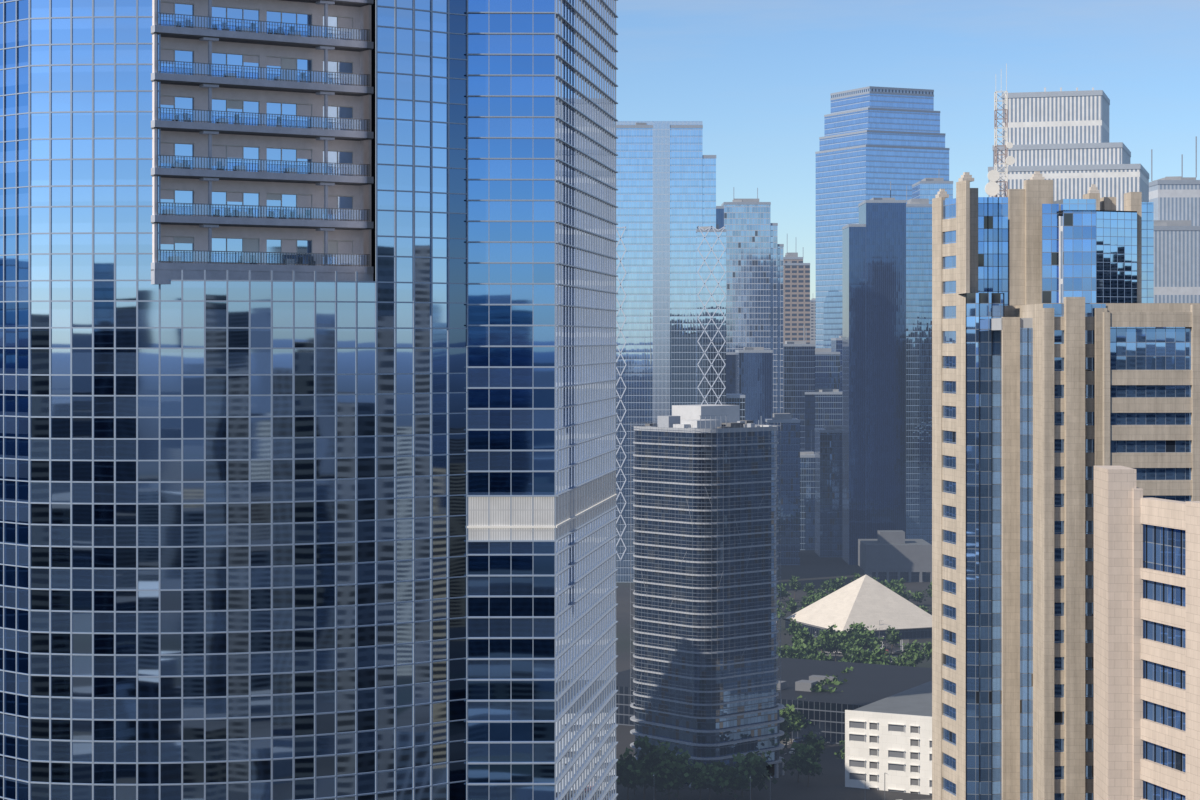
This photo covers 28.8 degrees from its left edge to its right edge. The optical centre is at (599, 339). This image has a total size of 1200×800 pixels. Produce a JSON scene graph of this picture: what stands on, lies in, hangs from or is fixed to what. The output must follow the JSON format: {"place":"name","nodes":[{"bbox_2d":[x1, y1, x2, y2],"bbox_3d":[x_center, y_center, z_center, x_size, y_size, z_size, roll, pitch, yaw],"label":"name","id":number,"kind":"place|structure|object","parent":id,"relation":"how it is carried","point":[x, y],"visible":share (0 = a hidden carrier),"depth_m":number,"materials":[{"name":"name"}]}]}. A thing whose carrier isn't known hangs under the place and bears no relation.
{"place":"outdoors","nodes":[
{"label":"outdoors","id":0,"kind":"place"},
{"bbox_2d":[151,0,373,283],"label":"balconies","id":1,"kind":"structure","parent":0,"point":[263,123],"depth_m":216.23,"materials":[{"name":"beige concrete"}]},
{"bbox_2d":[630,404,784,788],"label":"office tower","id":2,"kind":"structure","parent":0,"point":[706,606],"depth_m":711.11,"materials":[{"name":"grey glass"}]},
{"bbox_2d":[616,550,931,799],"bbox_3d":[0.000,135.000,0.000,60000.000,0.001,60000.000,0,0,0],"label":"ground","id":3,"kind":"structure","parent":0,"point":[814,568],"depth_m":782.61,"materials":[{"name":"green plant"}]},
{"bbox_2d":[0,0,617,799],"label":"skyscraper","id":4,"kind":"structure","parent":3,"relation":"on","point":[272,538],"depth_m":213.51,"materials":[{"name":"blue glass"}]},
{"bbox_2d":[616,759,627,783],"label":"tree","id":5,"kind":"object","parent":3,"relation":"on","point":[619,775],"visible":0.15,"depth_m":680.21,"materials":[{"name":"green plant"}]},
{"bbox_2d":[616,747,644,799],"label":"tree","id":6,"kind":"object","parent":3,"relation":"on","point":[629,774],"visible":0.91,"depth_m":679.46,"materials":[{"name":"green plant"}]},
{"bbox_2d":[629,771,647,794],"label":"tree","id":7,"kind":"object","parent":3,"relation":"on","point":[635,789],"visible":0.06,"depth_m":689.50,"materials":[{"name":"green plant"}]},
{"bbox_2d":[630,735,678,799],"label":"tree","id":8,"kind":"object","parent":3,"relation":"on","point":[645,745],"visible":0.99,"depth_m":682.47,"materials":[{"name":"green plant"}]},
{"bbox_2d":[640,749,671,799],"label":"tree","id":9,"kind":"object","parent":3,"relation":"on","point":[648,776],"visible":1,"depth_m":681.16,"materials":[{"name":"green plant"}]},
{"bbox_2d":[650,768,685,799],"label":"tree","id":10,"kind":"object","parent":3,"relation":"on","point":[665,786],"visible":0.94,"depth_m":681.43,"materials":[{"name":"green plant"}]},
{"bbox_2d":[616,121,725,581],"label":"skyscraper","id":11,"kind":"structure","parent":3,"relation":"on","point":[671,306],"depth_m":1300.00,"materials":[{"name":"blue glass"}]},
{"bbox_2d":[658,752,691,795],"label":"tree","id":12,"kind":"object","parent":3,"relation":"on","point":[672,766],"visible":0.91,"depth_m":681.95,"materials":[{"name":"green plant"}]},
{"bbox_2d":[653,748,697,799],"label":"tree","id":13,"kind":"object","parent":3,"relation":"on","point":[683,758],"visible":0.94,"depth_m":682.27,"materials":[{"name":"green plant"}]},
{"bbox_2d":[682,762,712,799],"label":"tree","id":14,"kind":"object","parent":3,"relation":"on","point":[700,767],"visible":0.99,"depth_m":682.54,"materials":[{"name":"green plant"}]},
{"bbox_2d":[689,761,729,799],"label":"tree","id":15,"kind":"object","parent":3,"relation":"on","point":[715,776],"visible":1,"depth_m":681.89,"materials":[{"name":"green plant"}]},
{"bbox_2d":[711,760,725,795],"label":"tree","id":16,"kind":"object","parent":3,"relation":"on","point":[722,764],"visible":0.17,"depth_m":691.05,"materials":[{"name":"green plant"}]},
{"bbox_2d":[712,766,749,799],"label":"tree","id":17,"kind":"object","parent":3,"relation":"on","point":[727,782],"visible":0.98,"depth_m":682.10,"materials":[{"name":"green plant"}]},
{"bbox_2d":[729,756,764,796],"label":"tree","id":18,"kind":"object","parent":3,"relation":"on","point":[738,759],"visible":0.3,"depth_m":688.99,"materials":[{"name":"green plant"}]},
{"bbox_2d":[723,748,776,799],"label":"tree","id":19,"kind":"object","parent":3,"relation":"on","point":[753,765],"visible":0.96,"depth_m":681.21,"materials":[{"name":"green plant"}]},
{"bbox_2d":[716,205,809,424],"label":"skyscraper","id":20,"kind":"structure","parent":3,"relation":"on","point":[767,297],"depth_m":1500.00,"materials":[{"name":"blue glass"}]},
{"bbox_2d":[616,530,931,794],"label":"buildings","id":21,"kind":"structure","parent":3,"relation":"on","point":[877,718],"depth_m":817.46,"materials":[{"name":"grey concrete"}]},
{"bbox_2d":[653,620,901,799],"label":"cars and lamps","id":22,"kind":"object","parent":3,"relation":"on","point":[797,739],"visible":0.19,"depth_m":781.88,"materials":[{"name":"paint"}]},
{"bbox_2d":[777,646,783,657],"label":"tree","id":23,"kind":"object","parent":3,"relation":"on","point":[778,652],"visible":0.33,"depth_m":952.68,"materials":[{"name":"green plant"}]},
{"bbox_2d":[777,600,785,629],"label":"tree","id":24,"kind":"object","parent":3,"relation":"on","point":[782,613],"visible":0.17,"depth_m":1081.77,"materials":[{"name":"green plant"}]},
{"bbox_2d":[726,302,841,564],"bbox_3d":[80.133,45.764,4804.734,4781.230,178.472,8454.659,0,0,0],"label":"towers","id":25,"kind":"structure","parent":3,"relation":"on","point":[811,503],"depth_m":1480.28,"materials":[{"name":"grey glass"}]},
{"bbox_2d":[616,86,1199,457],"bbox_3d":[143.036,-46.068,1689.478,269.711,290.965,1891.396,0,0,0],"label":"roof caps and plant","id":26,"kind":"object","parent":25,"relation":"on","point":[1158,225],"visible":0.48,"depth_m":1399.82,"materials":[{"name":"metal"}]},
{"bbox_2d":[777,583,790,599],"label":"tree","id":27,"kind":"object","parent":3,"relation":"on","point":[783,592],"visible":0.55,"depth_m":1176.70,"materials":[{"name":"green plant"}]},
{"bbox_2d":[780,736,788,753],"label":"tree","id":28,"kind":"object","parent":3,"relation":"on","point":[781,751],"visible":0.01,"depth_m":744.57,"materials":[{"name":"green plant"}]},
{"bbox_2d":[780,716,790,740],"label":"tree","id":29,"kind":"object","parent":3,"relation":"on","point":[784,724],"visible":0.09,"depth_m":752.26,"materials":[{"name":"green plant"}]},
{"bbox_2d":[782,645,796,657],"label":"tree","id":30,"kind":"object","parent":3,"relation":"on","point":[785,649],"visible":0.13,"depth_m":954.41,"materials":[{"name":"green plant"}]},
{"bbox_2d":[782,597,798,612],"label":"tree","id":31,"kind":"object","parent":3,"relation":"on","point":[792,606],"visible":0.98,"depth_m":1125.64,"materials":[{"name":"green plant"}]},
{"bbox_2d":[784,618,801,636],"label":"tree","id":32,"kind":"object","parent":3,"relation":"on","point":[794,624],"visible":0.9,"depth_m":1042.14,"materials":[{"name":"green plant"}]},
{"bbox_2d":[787,576,801,598],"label":"tree","id":33,"kind":"object","parent":3,"relation":"on","point":[793,584],"visible":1,"depth_m":1212.76,"materials":[{"name":"green plant"}]},
{"bbox_2d":[782,642,809,658],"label":"tree","id":34,"kind":"object","parent":3,"relation":"on","point":[793,653],"visible":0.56,"depth_m":933.99,"materials":[{"name":"green plant"}]},
{"bbox_2d":[780,742,815,782],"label":"tree","id":35,"kind":"object","parent":3,"relation":"on","point":[795,746],"visible":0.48,"depth_m":711.12,"materials":[{"name":"green plant"}]},
{"bbox_2d":[790,627,814,645],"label":"tree","id":36,"kind":"object","parent":3,"relation":"on","point":[803,629],"visible":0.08,"depth_m":985.93,"materials":[{"name":"green plant"}]},
{"bbox_2d":[793,628,813,646],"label":"tree","id":37,"kind":"object","parent":3,"relation":"on","point":[803,637],"visible":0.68,"depth_m":969.76,"materials":[{"name":"green plant"}]},
{"bbox_2d":[791,633,816,646],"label":"tree","id":38,"kind":"object","parent":3,"relation":"on","point":[795,635],"visible":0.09,"depth_m":984.45,"materials":[{"name":"green plant"}]},
{"bbox_2d":[796,602,813,611],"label":"tree","id":39,"kind":"object","parent":3,"relation":"on","point":[804,604],"visible":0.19,"depth_m":1115.94,"materials":[{"name":"green plant"}]},
{"bbox_2d":[791,744,822,786],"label":"tree","id":40,"kind":"object","parent":3,"relation":"on","point":[806,763],"visible":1,"depth_m":702.87,"materials":[{"name":"green plant"}]},
{"bbox_2d":[801,596,812,604],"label":"tree","id":41,"kind":"object","parent":3,"relation":"on","point":[805,599],"visible":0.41,"depth_m":1153.88,"materials":[{"name":"green plant"}]},
{"bbox_2d":[800,644,814,656],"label":"tree","id":42,"kind":"object","parent":3,"relation":"on","point":[808,651],"visible":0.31,"depth_m":949.30,"materials":[{"name":"green plant"}]},
{"bbox_2d":[801,583,816,592],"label":"tree","id":43,"kind":"object","parent":3,"relation":"on","point":[808,587],"visible":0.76,"depth_m":1223.02,"materials":[{"name":"green plant"}]},
{"bbox_2d":[806,590,818,601],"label":"tree","id":44,"kind":"object","parent":3,"relation":"on","point":[811,595],"visible":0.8,"depth_m":1158.41,"materials":[{"name":"green plant"}]},
{"bbox_2d":[803,731,824,761],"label":"tree","id":45,"kind":"object","parent":3,"relation":"on","point":[816,744],"visible":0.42,"depth_m":725.74,"materials":[{"name":"green plant"}]},
{"bbox_2d":[807,651,824,659],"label":"tree","id":46,"kind":"object","parent":3,"relation":"on","point":[817,657],"visible":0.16,"depth_m":924.08,"materials":[{"name":"green plant"}]},
{"bbox_2d":[809,644,823,658],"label":"tree","id":47,"kind":"object","parent":3,"relation":"on","point":[815,647],"visible":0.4,"depth_m":953.86,"materials":[{"name":"green plant"}]},
{"bbox_2d":[813,588,824,599],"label":"tree","id":48,"kind":"object","parent":3,"relation":"on","point":[819,593],"visible":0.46,"depth_m":1185.90,"materials":[{"name":"green plant"}]},
{"bbox_2d":[820,580,830,590],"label":"tree","id":49,"kind":"object","parent":3,"relation":"on","point":[825,586],"visible":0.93,"depth_m":1218.63,"materials":[{"name":"green plant"}]},
{"bbox_2d":[812,631,841,658],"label":"tree","id":50,"kind":"object","parent":3,"relation":"on","point":[818,643],"visible":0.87,"depth_m":982.78,"materials":[{"name":"green plant"}]},
{"bbox_2d":[821,653,833,660],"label":"tree","id":51,"kind":"object","parent":3,"relation":"on","point":[828,658],"visible":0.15,"depth_m":905.20,"materials":[{"name":"green plant"}]},
{"bbox_2d":[819,624,846,652],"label":"tree","id":52,"kind":"object","parent":3,"relation":"on","point":[831,630],"visible":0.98,"depth_m":980.55,"materials":[{"name":"green plant"}]},
{"bbox_2d":[822,631,846,660],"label":"tree","id":53,"kind":"object","parent":3,"relation":"on","point":[831,642],"visible":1,"depth_m":974.40,"materials":[{"name":"green plant"}]},
{"bbox_2d":[829,576,846,591],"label":"tree","id":54,"kind":"object","parent":3,"relation":"on","point":[836,585],"visible":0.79,"depth_m":1198.96,"materials":[{"name":"green plant"}]},
{"bbox_2d":[834,739,844,761],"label":"tree","id":55,"kind":"object","parent":3,"relation":"on","point":[842,754],"visible":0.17,"depth_m":722.13,"materials":[{"name":"green plant"}]},
{"bbox_2d":[839,630,849,645],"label":"tree","id":56,"kind":"object","parent":3,"relation":"on","point":[845,634],"visible":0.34,"depth_m":997.60,"materials":[{"name":"green plant"}]},
{"bbox_2d":[838,637,854,654],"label":"tree","id":57,"kind":"object","parent":3,"relation":"on","point":[848,639],"visible":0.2,"depth_m":981.48,"materials":[{"name":"green plant"}]},
{"bbox_2d":[841,648,854,661],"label":"tree","id":58,"kind":"object","parent":3,"relation":"on","point":[843,659],"visible":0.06,"depth_m":920.08,"materials":[{"name":"green plant"}]},
{"bbox_2d":[841,646,861,656],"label":"tree","id":59,"kind":"object","parent":3,"relation":"on","point":[849,649],"visible":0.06,"depth_m":946.38,"materials":[{"name":"green plant"}]},
{"bbox_2d":[843,638,862,654],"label":"tree","id":60,"kind":"object","parent":3,"relation":"on","point":[853,644],"visible":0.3,"depth_m":954.38,"materials":[{"name":"green plant"}]},
{"bbox_2d":[851,572,859,581],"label":"tree","id":61,"kind":"object","parent":3,"relation":"on","point":[855,577],"visible":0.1,"depth_m":1214.20,"materials":[{"name":"green plant"}]},
{"bbox_2d":[850,627,862,638],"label":"tree","id":62,"kind":"object","parent":3,"relation":"on","point":[858,631],"visible":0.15,"depth_m":1004.09,"materials":[{"name":"green plant"}]},
{"bbox_2d":[847,622,876,637],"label":"tree","id":63,"kind":"object","parent":3,"relation":"on","point":[854,626],"visible":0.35,"depth_m":1010.53,"materials":[{"name":"green plant"}]},
{"bbox_2d":[849,628,881,649],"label":"tree","id":64,"kind":"object","parent":3,"relation":"on","point":[864,639],"visible":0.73,"depth_m":977.48,"materials":[{"name":"green plant"}]},
{"bbox_2d":[871,636,883,649],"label":"tree","id":65,"kind":"object","parent":3,"relation":"on","point":[878,640],"visible":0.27,"depth_m":991.97,"materials":[{"name":"green plant"}]},
{"bbox_2d":[816,88,948,347],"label":"skyscraper","id":66,"kind":"structure","parent":3,"relation":"on","point":[848,181],"depth_m":1777.04,"materials":[{"name":"blue glass"}]},
{"bbox_2d":[884,584,896,591],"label":"tree","id":67,"kind":"object","parent":3,"relation":"on","point":[888,586],"visible":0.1,"depth_m":1172.09,"materials":[{"name":"green plant"}]},
{"bbox_2d":[887,579,901,593],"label":"tree","id":68,"kind":"object","parent":3,"relation":"on","point":[892,583],"visible":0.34,"depth_m":1175.91,"materials":[{"name":"green plant"}]},
{"bbox_2d":[842,183,952,564],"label":"navy tower","id":69,"kind":"structure","parent":3,"relation":"on","point":[887,367],"depth_m":1401.00,"materials":[{"name":"blue glass"}]},
{"bbox_2d":[894,578,906,590],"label":"tree","id":70,"kind":"object","parent":3,"relation":"on","point":[902,586],"visible":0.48,"depth_m":1217.29,"materials":[{"name":"green plant"}]},
{"bbox_2d":[902,660,915,666],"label":"tree","id":71,"kind":"object","parent":3,"relation":"on","point":[911,663],"visible":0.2,"depth_m":915.51,"materials":[{"name":"green plant"}]},
{"bbox_2d":[898,640,922,663],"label":"tree","id":72,"kind":"object","parent":3,"relation":"on","point":[914,651],"visible":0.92,"depth_m":940.22,"materials":[{"name":"green plant"}]},
{"bbox_2d":[909,590,925,602],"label":"tree","id":73,"kind":"object","parent":3,"relation":"on","point":[917,596],"visible":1,"depth_m":1181.94,"materials":[{"name":"green plant"}]},
{"bbox_2d":[909,647,927,666],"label":"tree","id":74,"kind":"object","parent":3,"relation":"on","point":[922,652],"visible":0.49,"depth_m":947.62,"materials":[{"name":"green plant"}]},
{"bbox_2d":[919,605,931,613],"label":"tree","id":75,"kind":"object","parent":3,"relation":"on","point":[924,608],"visible":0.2,"depth_m":1116.99,"materials":[{"name":"green plant"}]},
{"bbox_2d":[920,641,931,660],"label":"tree","id":76,"kind":"object","parent":3,"relation":"on","point":[927,646],"visible":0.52,"depth_m":969.18,"materials":[{"name":"green plant"}]},
{"bbox_2d":[925,582,931,600],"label":"tree","id":77,"kind":"object","parent":3,"relation":"on","point":[929,592],"visible":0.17,"depth_m":1193.72,"materials":[{"name":"green plant"}]},
{"bbox_2d":[932,171,1199,799],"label":"skyscraper","id":78,"kind":"structure","parent":3,"relation":"on","point":[1044,401],"depth_m":329.37,"materials":[{"name":"beige concrete"}]},
{"bbox_2d":[985,63,1014,196],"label":"roof mast","id":79,"kind":"object","parent":78,"relation":"on","point":[992,188],"visible":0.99,"depth_m":351.13,"materials":[{"name":"white metal"}]},
{"bbox_2d":[989,88,1199,302],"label":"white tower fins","id":80,"kind":"object","parent":3,"relation":"on","point":[1059,120],"visible":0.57,"depth_m":755.68,"materials":[{"name":"white metal"}]},
{"bbox_2d":[1094,466,1199,799],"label":"stone building","id":81,"kind":"structure","parent":3,"relation":"on","point":[1146,648],"depth_m":219.53,"materials":[{"name":"beige stone"}]},
{"bbox_2d":[780,639,931,799],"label":"roads","id":82,"kind":"structure","parent":0,"point":[789,744],"depth_m":1001.44,"materials":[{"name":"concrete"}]},
{"bbox_2d":[782,729,789,743],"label":"tree","id":83,"kind":"object","parent":82,"relation":"on","point":[787,737],"visible":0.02,"depth_m":761.77,"materials":[{"name":"green plant"}]},
{"bbox_2d":[780,704,803,748],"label":"tree","id":84,"kind":"object","parent":82,"relation":"on","point":[794,726],"visible":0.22,"depth_m":769.80,"materials":[{"name":"green plant"}]},
{"bbox_2d":[782,704,811,743],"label":"tree","id":85,"kind":"object","parent":82,"relation":"on","point":[794,717],"visible":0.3,"depth_m":778.25,"materials":[{"name":"green plant"}]},
{"bbox_2d":[810,682,842,692],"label":"tree","id":86,"kind":"object","parent":82,"relation":"on","point":[817,687],"visible":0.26,"depth_m":805.79,"materials":[{"name":"green plant"}]},
{"bbox_2d":[820,674,847,684],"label":"tree","id":87,"kind":"object","parent":82,"relation":"on","point":[829,681],"visible":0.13,"depth_m":824.17,"materials":[{"name":"green plant"}]},
{"bbox_2d":[841,667,852,672],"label":"tree","id":88,"kind":"object","parent":82,"relation":"on","point":[847,669],"visible":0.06,"depth_m":853.30,"materials":[{"name":"green plant"}]},
{"bbox_2d":[845,647,862,662],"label":"tree","id":89,"kind":"object","parent":82,"relation":"on","point":[852,658],"visible":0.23,"depth_m":906.52,"materials":[{"name":"green plant"}]},
{"bbox_2d":[854,644,888,664],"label":"tree","id":90,"kind":"object","parent":82,"relation":"on","point":[874,657],"visible":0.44,"depth_m":899.52,"materials":[{"name":"green plant"}]},
{"bbox_2d":[880,651,892,664],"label":"tree","id":91,"kind":"object","parent":82,"relation":"on","point":[887,660],"visible":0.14,"depth_m":922.64,"materials":[{"name":"green plant"}]},
{"bbox_2d":[883,626,901,655],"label":"tree","id":92,"kind":"object","parent":82,"relation":"on","point":[892,638],"visible":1,"depth_m":991.63,"materials":[{"name":"green plant"}]},
{"bbox_2d":[889,654,910,665],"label":"tree","id":93,"kind":"object","parent":82,"relation":"on","point":[900,660],"visible":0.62,"depth_m":931.15,"materials":[{"name":"green plant"}]},
{"bbox_2d":[894,589,910,599],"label":"tree","id":94,"kind":"object","parent":82,"relation":"on","point":[903,594],"visible":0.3,"depth_m":1143.00,"materials":[{"name":"green plant"}]},
{"bbox_2d":[616,0,1199,299],"label":"sky","id":95,"kind":"structure","parent":0,"point":[759,77],"materials":[{"name":"blue"}]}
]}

